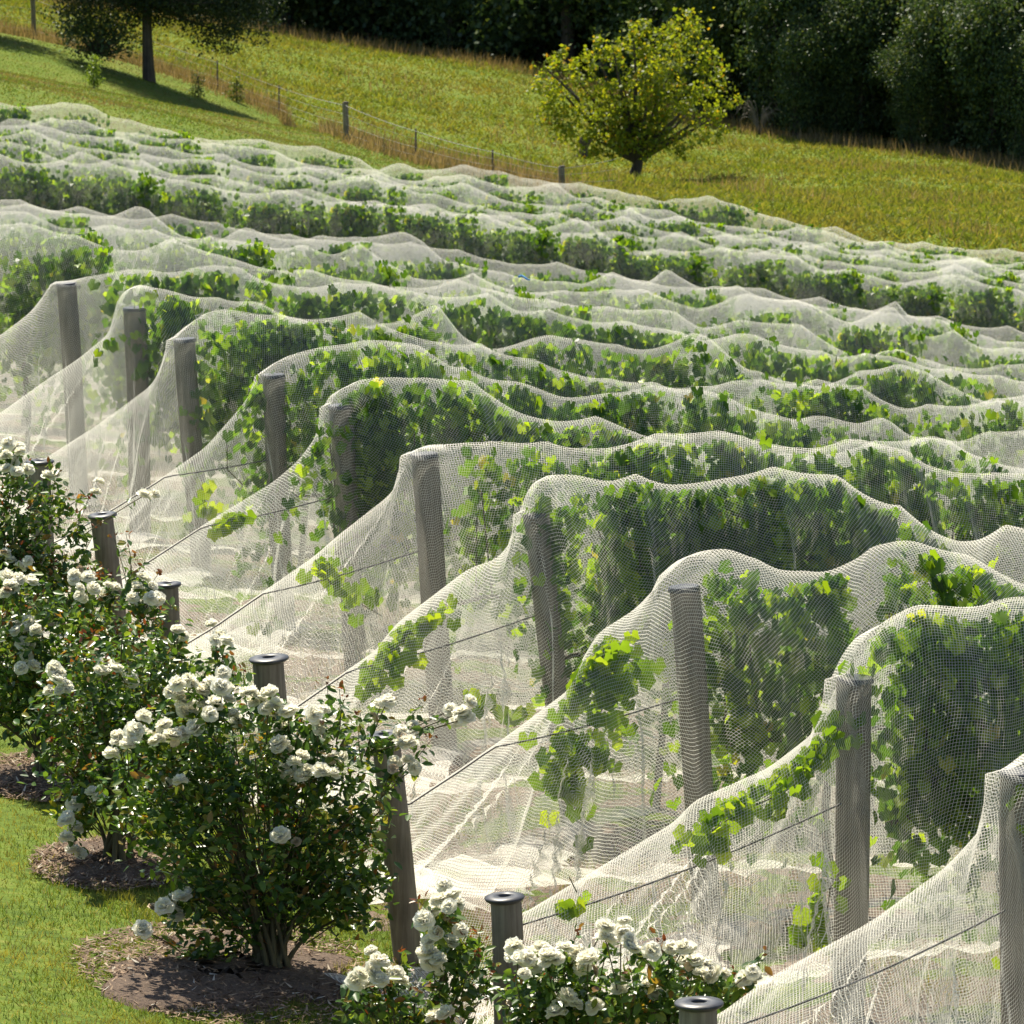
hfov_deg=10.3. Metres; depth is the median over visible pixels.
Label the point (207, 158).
grapevine
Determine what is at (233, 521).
vine shoot
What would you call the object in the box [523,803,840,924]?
stay wire
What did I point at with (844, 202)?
paddock grass
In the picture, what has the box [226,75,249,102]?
seedling tree
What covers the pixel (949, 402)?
grapevine
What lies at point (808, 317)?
grapevine
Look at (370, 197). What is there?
grapevine
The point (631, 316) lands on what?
grapevine
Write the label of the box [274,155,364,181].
grapevine
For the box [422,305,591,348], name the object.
grapevine
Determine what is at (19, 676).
rose bush
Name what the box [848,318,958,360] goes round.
grapevine
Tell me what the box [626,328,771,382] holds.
grapevine
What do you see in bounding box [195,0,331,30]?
wood tree
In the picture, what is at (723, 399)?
grapevine
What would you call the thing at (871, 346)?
grapevine
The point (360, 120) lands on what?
fence wire
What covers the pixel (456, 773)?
stay wire
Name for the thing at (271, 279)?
grapevine
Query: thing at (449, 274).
grapevine
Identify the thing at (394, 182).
bird net
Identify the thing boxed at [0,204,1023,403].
bird net
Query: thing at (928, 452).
grapevine
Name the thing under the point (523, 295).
grapevine
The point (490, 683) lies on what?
bird net
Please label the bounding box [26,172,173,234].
grapevine
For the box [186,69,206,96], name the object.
seedling tree
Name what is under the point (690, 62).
wood tree
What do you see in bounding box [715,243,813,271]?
grapevine
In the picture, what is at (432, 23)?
wood tree
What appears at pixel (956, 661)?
grapevine
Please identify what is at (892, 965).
stay wire
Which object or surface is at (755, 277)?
grapevine
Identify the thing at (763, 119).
bare bush
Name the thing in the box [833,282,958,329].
grapevine
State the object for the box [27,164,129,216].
grapevine
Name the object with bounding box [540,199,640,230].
grapevine
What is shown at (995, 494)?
grapevine
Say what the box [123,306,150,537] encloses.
end post
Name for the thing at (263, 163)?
grapevine
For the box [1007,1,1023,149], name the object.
wood tree
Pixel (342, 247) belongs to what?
grapevine
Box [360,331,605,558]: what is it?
grapevine
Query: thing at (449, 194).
grapevine
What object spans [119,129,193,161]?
grapevine
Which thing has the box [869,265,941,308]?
grapevine
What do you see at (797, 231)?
grapevine
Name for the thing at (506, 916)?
anchor post
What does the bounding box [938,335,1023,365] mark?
grapevine
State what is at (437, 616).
vine shoot
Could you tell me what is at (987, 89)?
wood tree
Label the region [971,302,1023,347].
grapevine
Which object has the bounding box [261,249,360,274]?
grapevine
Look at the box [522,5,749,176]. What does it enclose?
apple tree
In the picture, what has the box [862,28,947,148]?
olive tree
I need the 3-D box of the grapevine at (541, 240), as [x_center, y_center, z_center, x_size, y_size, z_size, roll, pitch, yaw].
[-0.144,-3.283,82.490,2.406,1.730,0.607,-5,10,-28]
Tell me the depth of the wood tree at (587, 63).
187.35 m
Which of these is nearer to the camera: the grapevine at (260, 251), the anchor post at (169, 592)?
the anchor post at (169, 592)
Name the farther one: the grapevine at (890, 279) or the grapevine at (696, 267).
the grapevine at (890, 279)
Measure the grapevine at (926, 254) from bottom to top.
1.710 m
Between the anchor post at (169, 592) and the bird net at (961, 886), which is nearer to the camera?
the bird net at (961, 886)
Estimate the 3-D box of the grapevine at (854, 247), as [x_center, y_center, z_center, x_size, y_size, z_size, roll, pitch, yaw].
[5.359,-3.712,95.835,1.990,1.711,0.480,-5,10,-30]
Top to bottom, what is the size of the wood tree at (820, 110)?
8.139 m
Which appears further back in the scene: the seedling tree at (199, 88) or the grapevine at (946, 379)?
the seedling tree at (199, 88)
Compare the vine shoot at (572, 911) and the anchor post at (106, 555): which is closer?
the vine shoot at (572, 911)
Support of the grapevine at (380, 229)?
on the ground at (6, 814)
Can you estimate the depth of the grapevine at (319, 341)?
40.23 m
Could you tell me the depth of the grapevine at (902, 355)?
51.52 m
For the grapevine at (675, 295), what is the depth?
60.42 m
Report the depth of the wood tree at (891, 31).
166.62 m
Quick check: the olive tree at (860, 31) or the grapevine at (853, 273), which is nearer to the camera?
the grapevine at (853, 273)
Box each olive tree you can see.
[412,0,474,52]
[454,0,517,57]
[670,0,762,119]
[724,0,834,130]
[765,3,836,136]
[805,18,872,138]
[808,0,901,140]
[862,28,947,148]
[877,0,979,150]
[919,0,1023,158]
[980,30,1023,163]
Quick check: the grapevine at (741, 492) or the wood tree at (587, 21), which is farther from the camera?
the wood tree at (587, 21)
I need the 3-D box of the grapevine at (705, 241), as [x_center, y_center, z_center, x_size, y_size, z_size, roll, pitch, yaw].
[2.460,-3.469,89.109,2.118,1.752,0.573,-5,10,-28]
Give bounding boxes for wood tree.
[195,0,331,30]
[273,0,332,33]
[280,0,387,37]
[291,0,441,46]
[371,0,521,49]
[377,0,529,54]
[419,0,631,71]
[453,0,582,63]
[456,1,560,63]
[465,24,596,61]
[533,0,632,74]
[550,25,591,66]
[565,0,650,81]
[589,0,693,91]
[599,0,740,101]
[620,0,819,117]
[635,0,745,114]
[711,3,832,125]
[727,0,900,123]
[779,0,900,128]
[823,0,918,139]
[864,4,931,136]
[869,1,1023,159]
[871,0,975,134]
[889,2,939,142]
[901,0,1022,155]
[1004,0,1023,128]
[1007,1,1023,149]
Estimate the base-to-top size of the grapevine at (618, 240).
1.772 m
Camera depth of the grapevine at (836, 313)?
61.26 m
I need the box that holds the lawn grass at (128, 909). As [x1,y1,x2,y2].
[0,641,541,1023]
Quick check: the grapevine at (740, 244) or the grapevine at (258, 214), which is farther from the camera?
the grapevine at (740, 244)
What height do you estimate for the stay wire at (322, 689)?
0.403 m
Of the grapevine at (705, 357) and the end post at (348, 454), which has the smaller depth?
the end post at (348, 454)
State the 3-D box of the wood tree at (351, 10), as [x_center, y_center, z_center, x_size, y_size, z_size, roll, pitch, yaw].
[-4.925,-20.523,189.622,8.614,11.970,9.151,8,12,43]
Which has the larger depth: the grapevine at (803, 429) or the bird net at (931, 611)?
the grapevine at (803, 429)
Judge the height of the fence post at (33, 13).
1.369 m
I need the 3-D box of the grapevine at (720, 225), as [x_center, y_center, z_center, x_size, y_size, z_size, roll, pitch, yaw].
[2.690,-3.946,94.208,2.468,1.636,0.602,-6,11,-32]
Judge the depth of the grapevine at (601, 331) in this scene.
47.18 m
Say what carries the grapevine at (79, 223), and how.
on the ground at (6, 814)
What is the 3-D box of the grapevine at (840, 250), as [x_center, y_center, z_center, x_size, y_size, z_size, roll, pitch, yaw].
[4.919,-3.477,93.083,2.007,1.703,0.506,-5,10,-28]
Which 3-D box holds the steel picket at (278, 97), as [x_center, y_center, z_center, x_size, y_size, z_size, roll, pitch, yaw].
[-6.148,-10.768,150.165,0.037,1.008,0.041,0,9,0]
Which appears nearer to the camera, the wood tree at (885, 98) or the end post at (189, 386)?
the end post at (189, 386)
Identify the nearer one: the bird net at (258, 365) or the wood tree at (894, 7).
the bird net at (258, 365)
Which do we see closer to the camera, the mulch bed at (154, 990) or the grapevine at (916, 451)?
the mulch bed at (154, 990)
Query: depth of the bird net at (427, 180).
92.06 m
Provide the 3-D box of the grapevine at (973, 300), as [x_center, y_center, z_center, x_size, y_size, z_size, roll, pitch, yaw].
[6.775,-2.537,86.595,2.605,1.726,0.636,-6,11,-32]
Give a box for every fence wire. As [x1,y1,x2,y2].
[0,25,614,190]
[1,5,614,174]
[5,16,614,181]
[38,1,614,168]
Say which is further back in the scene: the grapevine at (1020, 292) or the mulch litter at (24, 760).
the grapevine at (1020, 292)
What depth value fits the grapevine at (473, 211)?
87.00 m
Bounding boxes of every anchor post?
[26,458,57,628]
[88,511,128,669]
[157,581,182,716]
[249,653,301,853]
[367,729,420,963]
[484,891,524,1023]
[674,996,723,1023]
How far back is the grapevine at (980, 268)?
94.57 m
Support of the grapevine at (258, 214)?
on the ground at (6, 814)
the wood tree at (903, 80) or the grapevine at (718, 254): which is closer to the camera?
the grapevine at (718, 254)
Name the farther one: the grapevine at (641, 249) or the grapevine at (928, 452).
the grapevine at (641, 249)
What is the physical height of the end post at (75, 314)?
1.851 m
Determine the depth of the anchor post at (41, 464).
36.93 m
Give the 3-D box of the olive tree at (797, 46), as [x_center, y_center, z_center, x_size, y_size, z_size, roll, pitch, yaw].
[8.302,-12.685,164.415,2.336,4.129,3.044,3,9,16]
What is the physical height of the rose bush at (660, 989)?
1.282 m
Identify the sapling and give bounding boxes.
[81,53,105,87]
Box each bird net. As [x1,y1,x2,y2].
[0,102,1023,298]
[0,118,1022,282]
[0,118,1023,281]
[0,129,1023,322]
[0,141,1023,317]
[0,152,1023,347]
[0,199,1023,385]
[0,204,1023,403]
[0,211,1023,426]
[0,223,1023,458]
[0,265,1023,514]
[0,285,1023,556]
[0,309,1023,590]
[24,340,1023,666]
[43,377,1023,731]
[72,431,1023,819]
[156,467,1023,911]
[256,541,1023,1007]
[325,597,1023,1023]
[717,754,1023,1023]
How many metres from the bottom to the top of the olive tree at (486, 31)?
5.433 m
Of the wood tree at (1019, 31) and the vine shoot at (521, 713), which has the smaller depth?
the vine shoot at (521, 713)
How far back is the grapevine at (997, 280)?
89.27 m
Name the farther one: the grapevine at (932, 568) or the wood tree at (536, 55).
the wood tree at (536, 55)
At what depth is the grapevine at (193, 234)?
57.14 m
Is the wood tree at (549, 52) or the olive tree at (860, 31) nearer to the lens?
the olive tree at (860, 31)
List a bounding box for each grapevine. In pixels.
[0,103,31,133]
[0,127,36,159]
[0,129,42,144]
[0,136,53,171]
[0,145,55,210]
[0,162,76,227]
[0,210,88,243]
[0,216,91,401]
[0,227,108,425]
[0,246,115,451]
[26,112,116,146]
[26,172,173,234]
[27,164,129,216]
[31,139,137,179]
[33,129,114,153]
[33,150,145,191]
[56,220,239,378]
[86,265,328,448]
[87,270,276,487]
[90,237,275,413]
[91,233,218,362]
[93,290,326,539]
[101,186,252,248]
[109,138,220,180]
[118,178,211,213]
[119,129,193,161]
[125,156,215,182]
[131,160,236,202]
[178,317,408,568]
[186,191,311,237]
[193,142,270,178]
[201,154,276,185]
[206,200,348,258]
[214,170,324,203]
[222,343,488,622]
[225,178,334,211]
[226,242,373,291]
[246,377,590,637]
[258,260,409,313]
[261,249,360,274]
[265,284,441,353]
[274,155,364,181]
[282,290,440,328]
[283,169,361,191]
[292,200,429,268]
[303,207,387,253]
[311,175,378,210]
[312,185,419,223]
[319,314,488,504]
[352,172,424,192]
[360,256,491,296]
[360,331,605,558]
[362,257,496,307]
[368,212,504,277]
[378,297,593,378]
[380,182,472,211]
[381,189,457,215]
[398,205,502,242]
[412,286,546,333]
[416,174,509,207]
[421,221,485,248]
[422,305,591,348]
[433,225,568,292]
[443,438,704,733]
[445,376,633,602]
[456,201,544,226]
[460,190,557,220]
[462,337,652,400]
[470,269,618,302]
[475,217,582,241]
[479,286,613,326]
[501,232,572,273]
[508,421,706,654]
[511,474,818,808]
[516,375,718,444]
[520,234,657,299]
[533,208,616,231]
[536,190,605,217]
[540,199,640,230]
[544,303,675,338]
[545,322,729,413]
[557,222,661,254]
[567,235,663,270]
[582,386,813,481]
[592,251,720,298]
[592,288,736,374]
[603,200,699,230]
[616,336,798,431]
[623,288,737,329]
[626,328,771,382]
[627,218,700,246]
[642,312,796,379]
[643,234,719,267]
[645,436,924,720]
[649,549,997,902]
[656,245,753,302]
[667,202,764,240]
[670,259,788,314]
[684,222,724,245]
[696,305,853,363]
[697,441,931,497]
[701,380,909,461]
[706,335,866,422]
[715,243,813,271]
[716,229,796,251]
[717,238,769,269]
[727,257,823,296]
[736,303,858,340]
[738,473,997,812]
[746,223,833,253]
[765,267,866,325]
[770,422,976,498]
[771,345,916,386]
[772,369,937,436]
[781,247,855,267]
[788,323,952,378]
[792,446,1023,684]
[800,241,864,262]
[807,254,880,288]
[819,357,1006,466]
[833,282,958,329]
[834,321,982,371]
[837,608,1023,944]
[841,270,899,320]
[847,241,894,259]
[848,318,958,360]
[851,255,928,275]
[851,397,1023,487]
[861,252,940,270]
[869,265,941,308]
[881,444,1023,581]
[888,247,980,282]
[897,286,1021,349]
[901,374,1023,471]
[909,277,1005,321]
[918,371,1023,446]
[929,354,1023,408]
[936,267,994,298]
[937,270,1020,316]
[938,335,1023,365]
[942,257,1023,282]
[947,564,1023,778]
[950,263,1023,277]
[955,352,1022,370]
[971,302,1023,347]
[991,782,1023,1014]
[1000,294,1023,334]
[1014,282,1023,304]
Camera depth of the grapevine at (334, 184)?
88.38 m
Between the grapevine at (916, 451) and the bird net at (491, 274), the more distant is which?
the bird net at (491, 274)
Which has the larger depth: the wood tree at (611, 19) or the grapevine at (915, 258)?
the wood tree at (611, 19)
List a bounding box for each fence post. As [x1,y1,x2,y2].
[30,0,35,34]
[342,101,348,139]
[558,165,564,189]
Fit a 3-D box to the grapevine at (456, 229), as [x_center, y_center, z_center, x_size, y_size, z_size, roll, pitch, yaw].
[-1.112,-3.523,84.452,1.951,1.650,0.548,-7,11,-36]
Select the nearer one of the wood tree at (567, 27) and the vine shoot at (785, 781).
the vine shoot at (785, 781)
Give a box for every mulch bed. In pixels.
[0,757,97,797]
[60,839,169,888]
[101,927,351,1015]
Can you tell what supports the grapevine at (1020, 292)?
on the ground at (6, 814)
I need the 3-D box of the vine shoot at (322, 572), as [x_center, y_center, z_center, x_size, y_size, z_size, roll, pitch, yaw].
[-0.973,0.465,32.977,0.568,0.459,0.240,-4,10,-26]
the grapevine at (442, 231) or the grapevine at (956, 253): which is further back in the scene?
the grapevine at (956, 253)
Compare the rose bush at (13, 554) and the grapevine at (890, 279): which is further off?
the grapevine at (890, 279)
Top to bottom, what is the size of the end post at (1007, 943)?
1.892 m
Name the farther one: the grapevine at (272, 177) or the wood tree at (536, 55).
the wood tree at (536, 55)
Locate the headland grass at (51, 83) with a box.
[0,33,563,202]
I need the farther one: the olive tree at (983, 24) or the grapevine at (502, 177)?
the olive tree at (983, 24)
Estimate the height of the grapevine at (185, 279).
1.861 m
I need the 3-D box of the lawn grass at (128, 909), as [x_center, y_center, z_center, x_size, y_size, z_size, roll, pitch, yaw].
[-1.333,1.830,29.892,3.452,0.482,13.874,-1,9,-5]
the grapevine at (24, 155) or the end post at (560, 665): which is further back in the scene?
the grapevine at (24, 155)
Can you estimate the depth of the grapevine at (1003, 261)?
100.16 m
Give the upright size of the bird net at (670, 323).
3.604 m
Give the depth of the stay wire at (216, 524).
35.05 m
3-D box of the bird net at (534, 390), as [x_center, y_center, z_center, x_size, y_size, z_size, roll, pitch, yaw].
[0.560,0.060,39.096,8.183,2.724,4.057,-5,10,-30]
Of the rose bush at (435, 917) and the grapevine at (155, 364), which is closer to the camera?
the rose bush at (435, 917)
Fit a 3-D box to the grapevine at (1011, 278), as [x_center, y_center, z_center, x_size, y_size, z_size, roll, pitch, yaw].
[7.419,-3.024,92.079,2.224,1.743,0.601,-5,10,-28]
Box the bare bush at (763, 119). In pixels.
[736,101,783,132]
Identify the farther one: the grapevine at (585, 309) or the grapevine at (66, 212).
the grapevine at (66, 212)
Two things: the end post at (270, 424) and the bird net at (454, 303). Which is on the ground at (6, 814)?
the end post at (270, 424)
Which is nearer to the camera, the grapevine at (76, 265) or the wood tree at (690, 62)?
the grapevine at (76, 265)
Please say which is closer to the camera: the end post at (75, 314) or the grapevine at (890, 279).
the end post at (75, 314)
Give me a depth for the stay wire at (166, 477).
37.42 m
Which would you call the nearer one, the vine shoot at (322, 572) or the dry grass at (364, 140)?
the vine shoot at (322, 572)
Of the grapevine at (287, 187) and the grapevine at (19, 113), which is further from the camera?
the grapevine at (19, 113)
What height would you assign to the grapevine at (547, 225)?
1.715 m
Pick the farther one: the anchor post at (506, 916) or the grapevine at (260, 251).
the grapevine at (260, 251)
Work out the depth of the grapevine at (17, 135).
85.48 m
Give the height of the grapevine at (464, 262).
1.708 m
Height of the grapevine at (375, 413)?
1.998 m
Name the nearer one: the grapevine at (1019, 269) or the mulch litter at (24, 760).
the mulch litter at (24, 760)
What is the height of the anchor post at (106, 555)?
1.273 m
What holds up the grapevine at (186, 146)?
on the ground at (6, 814)
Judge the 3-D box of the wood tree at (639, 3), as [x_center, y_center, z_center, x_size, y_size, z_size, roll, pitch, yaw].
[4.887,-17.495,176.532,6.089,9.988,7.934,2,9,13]
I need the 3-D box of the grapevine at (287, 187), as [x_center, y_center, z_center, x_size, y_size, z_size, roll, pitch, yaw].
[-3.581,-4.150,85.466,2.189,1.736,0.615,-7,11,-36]
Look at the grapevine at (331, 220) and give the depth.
81.09 m
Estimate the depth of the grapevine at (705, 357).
44.76 m
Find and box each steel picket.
[278,85,279,113]
[415,128,416,154]
[492,149,493,173]
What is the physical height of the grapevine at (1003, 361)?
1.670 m
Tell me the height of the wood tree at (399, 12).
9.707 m
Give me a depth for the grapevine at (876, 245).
98.77 m
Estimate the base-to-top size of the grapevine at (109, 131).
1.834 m
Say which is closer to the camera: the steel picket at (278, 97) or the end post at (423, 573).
the end post at (423, 573)
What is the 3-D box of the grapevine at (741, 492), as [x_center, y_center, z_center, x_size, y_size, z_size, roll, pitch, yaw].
[0.866,0.732,31.411,2.076,1.876,0.614,-6,11,-32]
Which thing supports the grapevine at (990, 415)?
on the ground at (6, 814)
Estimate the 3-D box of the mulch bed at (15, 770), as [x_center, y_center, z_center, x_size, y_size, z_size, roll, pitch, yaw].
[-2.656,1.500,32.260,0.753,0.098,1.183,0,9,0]
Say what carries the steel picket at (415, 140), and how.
on the ground at (6, 814)
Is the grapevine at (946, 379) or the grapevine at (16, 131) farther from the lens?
the grapevine at (16, 131)
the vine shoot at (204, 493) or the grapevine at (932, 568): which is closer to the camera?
the grapevine at (932, 568)
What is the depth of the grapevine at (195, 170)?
84.58 m
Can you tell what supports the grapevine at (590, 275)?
on the ground at (6, 814)
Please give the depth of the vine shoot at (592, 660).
28.44 m
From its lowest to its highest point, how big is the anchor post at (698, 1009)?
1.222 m
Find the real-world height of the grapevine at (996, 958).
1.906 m
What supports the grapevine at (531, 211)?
on the ground at (6, 814)
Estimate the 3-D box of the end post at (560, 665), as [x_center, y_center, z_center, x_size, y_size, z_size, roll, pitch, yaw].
[0.235,0.902,31.023,0.364,1.843,0.149,0,9,0]
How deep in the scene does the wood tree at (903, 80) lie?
166.63 m
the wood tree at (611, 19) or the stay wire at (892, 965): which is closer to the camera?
the stay wire at (892, 965)
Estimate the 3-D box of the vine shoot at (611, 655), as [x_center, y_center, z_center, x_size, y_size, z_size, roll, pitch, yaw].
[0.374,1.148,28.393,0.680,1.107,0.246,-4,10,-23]
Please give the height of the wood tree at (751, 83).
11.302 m
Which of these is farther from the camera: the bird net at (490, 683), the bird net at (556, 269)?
the bird net at (556, 269)
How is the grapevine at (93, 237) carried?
on the ground at (6, 814)
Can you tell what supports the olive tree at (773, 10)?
on the ground at (6, 814)
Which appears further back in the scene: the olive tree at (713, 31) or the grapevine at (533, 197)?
the olive tree at (713, 31)
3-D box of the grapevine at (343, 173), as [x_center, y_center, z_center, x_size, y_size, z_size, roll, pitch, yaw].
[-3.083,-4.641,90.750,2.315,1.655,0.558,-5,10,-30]
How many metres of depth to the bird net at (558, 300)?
53.22 m
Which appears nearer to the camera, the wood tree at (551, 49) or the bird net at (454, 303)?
the bird net at (454, 303)
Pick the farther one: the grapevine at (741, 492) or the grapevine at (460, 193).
the grapevine at (460, 193)
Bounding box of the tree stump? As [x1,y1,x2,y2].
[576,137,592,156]
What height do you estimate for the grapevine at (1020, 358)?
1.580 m
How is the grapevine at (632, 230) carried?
on the ground at (6, 814)
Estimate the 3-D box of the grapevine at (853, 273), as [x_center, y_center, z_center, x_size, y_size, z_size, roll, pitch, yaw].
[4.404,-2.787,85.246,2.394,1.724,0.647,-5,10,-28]
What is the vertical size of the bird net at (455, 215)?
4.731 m
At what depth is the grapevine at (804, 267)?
87.57 m
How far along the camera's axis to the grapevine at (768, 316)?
54.28 m
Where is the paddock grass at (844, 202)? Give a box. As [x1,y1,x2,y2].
[0,0,1023,264]
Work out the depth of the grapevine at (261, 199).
82.72 m
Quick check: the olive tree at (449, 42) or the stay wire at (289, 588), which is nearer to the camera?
the stay wire at (289, 588)
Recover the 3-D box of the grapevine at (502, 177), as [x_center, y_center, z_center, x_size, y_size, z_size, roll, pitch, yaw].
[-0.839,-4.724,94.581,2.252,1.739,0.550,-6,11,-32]
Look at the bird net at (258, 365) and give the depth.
40.25 m
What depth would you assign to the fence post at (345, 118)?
117.88 m
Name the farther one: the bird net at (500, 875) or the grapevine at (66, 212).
the grapevine at (66, 212)
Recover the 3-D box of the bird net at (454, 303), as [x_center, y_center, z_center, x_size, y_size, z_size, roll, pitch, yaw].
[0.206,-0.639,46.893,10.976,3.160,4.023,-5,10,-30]
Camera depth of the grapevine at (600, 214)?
90.65 m
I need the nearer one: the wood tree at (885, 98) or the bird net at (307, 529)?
the bird net at (307, 529)
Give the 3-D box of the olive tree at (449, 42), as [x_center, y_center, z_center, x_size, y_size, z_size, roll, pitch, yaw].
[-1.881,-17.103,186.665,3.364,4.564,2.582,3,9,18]
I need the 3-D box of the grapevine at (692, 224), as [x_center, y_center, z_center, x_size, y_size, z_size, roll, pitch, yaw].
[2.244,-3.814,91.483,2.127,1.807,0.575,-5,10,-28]
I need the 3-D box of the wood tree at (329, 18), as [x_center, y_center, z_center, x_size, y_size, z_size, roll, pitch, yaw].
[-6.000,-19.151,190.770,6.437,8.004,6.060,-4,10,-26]
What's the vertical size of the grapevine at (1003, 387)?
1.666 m
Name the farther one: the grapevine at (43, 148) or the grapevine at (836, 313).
the grapevine at (43, 148)
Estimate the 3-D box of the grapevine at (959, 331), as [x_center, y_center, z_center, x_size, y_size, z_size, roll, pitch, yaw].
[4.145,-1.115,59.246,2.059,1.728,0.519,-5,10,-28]
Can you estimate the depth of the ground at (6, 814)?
31.53 m
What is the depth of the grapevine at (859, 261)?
90.59 m
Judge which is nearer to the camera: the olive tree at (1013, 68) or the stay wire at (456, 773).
the stay wire at (456, 773)
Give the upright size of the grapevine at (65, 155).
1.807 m
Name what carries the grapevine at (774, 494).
on the ground at (6, 814)
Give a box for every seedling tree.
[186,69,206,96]
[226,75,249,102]
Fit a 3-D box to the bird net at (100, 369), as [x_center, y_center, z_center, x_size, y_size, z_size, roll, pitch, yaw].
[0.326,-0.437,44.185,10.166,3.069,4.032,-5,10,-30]
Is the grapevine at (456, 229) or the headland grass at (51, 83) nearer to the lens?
the grapevine at (456, 229)
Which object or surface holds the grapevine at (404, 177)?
on the ground at (6, 814)
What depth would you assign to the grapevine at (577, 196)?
95.55 m
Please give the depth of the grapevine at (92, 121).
90.70 m
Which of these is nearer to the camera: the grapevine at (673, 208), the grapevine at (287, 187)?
the grapevine at (287, 187)
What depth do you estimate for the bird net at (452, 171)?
94.68 m
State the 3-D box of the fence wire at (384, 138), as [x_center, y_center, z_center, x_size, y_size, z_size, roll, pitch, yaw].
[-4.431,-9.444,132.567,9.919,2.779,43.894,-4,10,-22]
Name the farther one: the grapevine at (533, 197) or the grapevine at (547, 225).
the grapevine at (533, 197)
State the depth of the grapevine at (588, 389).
41.73 m
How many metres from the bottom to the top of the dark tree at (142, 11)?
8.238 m
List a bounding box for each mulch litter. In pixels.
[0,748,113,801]
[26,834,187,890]
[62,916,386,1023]
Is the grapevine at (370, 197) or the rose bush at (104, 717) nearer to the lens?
the rose bush at (104, 717)
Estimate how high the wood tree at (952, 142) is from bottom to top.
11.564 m
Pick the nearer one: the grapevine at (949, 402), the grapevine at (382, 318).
the grapevine at (949, 402)
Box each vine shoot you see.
[192,480,222,520]
[207,449,256,541]
[295,556,383,628]
[354,593,460,712]
[463,688,535,727]
[518,630,655,854]
[554,877,591,920]
[566,636,666,703]
[670,709,866,867]
[787,851,851,954]
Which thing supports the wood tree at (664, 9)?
on the ground at (6, 814)
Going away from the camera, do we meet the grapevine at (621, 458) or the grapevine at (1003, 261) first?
the grapevine at (621, 458)
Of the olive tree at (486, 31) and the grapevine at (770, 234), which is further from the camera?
the olive tree at (486, 31)
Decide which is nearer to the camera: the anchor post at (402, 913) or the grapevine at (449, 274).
the anchor post at (402, 913)
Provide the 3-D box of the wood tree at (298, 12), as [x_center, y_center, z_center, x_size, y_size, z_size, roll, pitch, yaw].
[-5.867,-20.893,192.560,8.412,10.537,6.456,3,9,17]
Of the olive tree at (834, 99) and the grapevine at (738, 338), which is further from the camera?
the olive tree at (834, 99)
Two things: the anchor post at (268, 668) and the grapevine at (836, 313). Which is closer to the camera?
the anchor post at (268, 668)
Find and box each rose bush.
[0,436,160,647]
[0,531,208,773]
[13,614,252,861]
[82,662,476,967]
[331,877,502,1023]
[487,915,777,1023]
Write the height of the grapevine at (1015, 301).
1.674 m
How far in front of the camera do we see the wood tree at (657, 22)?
175.33 m
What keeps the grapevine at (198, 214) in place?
on the ground at (6, 814)
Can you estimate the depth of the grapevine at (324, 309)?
45.77 m
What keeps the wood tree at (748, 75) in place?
on the ground at (6, 814)
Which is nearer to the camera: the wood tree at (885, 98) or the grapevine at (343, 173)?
the grapevine at (343, 173)
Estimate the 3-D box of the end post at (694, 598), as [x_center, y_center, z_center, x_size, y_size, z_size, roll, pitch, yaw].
[0.930,1.280,28.756,0.294,1.850,0.165,0,9,0]
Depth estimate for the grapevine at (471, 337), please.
46.52 m
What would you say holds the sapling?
on the ground at (6, 814)
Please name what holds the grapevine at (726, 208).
on the ground at (6, 814)
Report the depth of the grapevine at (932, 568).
28.92 m
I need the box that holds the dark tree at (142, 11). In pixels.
[36,0,298,82]
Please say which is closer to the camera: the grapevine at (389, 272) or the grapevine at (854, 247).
the grapevine at (389, 272)
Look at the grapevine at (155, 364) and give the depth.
42.40 m
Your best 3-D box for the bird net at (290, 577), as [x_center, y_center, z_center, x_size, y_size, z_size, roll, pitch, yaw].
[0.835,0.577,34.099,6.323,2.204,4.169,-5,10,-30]
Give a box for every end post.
[56,282,88,496]
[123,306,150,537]
[173,337,211,570]
[262,373,294,622]
[327,403,365,681]
[409,451,456,749]
[523,512,575,817]
[668,583,720,916]
[831,674,873,1021]
[999,767,1023,1023]
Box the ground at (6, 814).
[0,1,1023,1023]
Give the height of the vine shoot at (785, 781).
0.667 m
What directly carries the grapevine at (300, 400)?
on the ground at (6, 814)
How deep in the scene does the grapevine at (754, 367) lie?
48.01 m
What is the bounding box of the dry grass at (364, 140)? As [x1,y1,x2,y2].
[0,0,1023,257]
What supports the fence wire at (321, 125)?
attached to the fence post at (345, 118)
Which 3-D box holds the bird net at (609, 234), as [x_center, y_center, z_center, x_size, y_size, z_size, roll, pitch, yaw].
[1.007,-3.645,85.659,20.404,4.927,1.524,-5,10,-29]
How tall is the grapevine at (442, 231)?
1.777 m
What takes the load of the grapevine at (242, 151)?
on the ground at (6, 814)
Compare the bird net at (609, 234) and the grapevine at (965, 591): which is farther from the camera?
the bird net at (609, 234)
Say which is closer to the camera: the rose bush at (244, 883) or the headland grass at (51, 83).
the rose bush at (244, 883)
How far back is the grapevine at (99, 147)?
86.14 m
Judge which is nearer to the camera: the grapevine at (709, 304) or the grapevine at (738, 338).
the grapevine at (738, 338)
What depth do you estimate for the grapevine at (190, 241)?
54.48 m
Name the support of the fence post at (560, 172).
on the ground at (6, 814)
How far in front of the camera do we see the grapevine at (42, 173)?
78.41 m
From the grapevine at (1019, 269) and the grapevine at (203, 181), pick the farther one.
the grapevine at (1019, 269)
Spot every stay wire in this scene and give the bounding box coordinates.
[54,460,265,542]
[122,496,334,578]
[188,551,417,643]
[298,615,534,706]
[408,698,679,804]
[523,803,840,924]
[741,909,1005,1023]
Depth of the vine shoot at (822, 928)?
26.36 m
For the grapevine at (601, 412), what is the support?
on the ground at (6, 814)
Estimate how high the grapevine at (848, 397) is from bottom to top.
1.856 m
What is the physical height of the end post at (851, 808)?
1.763 m

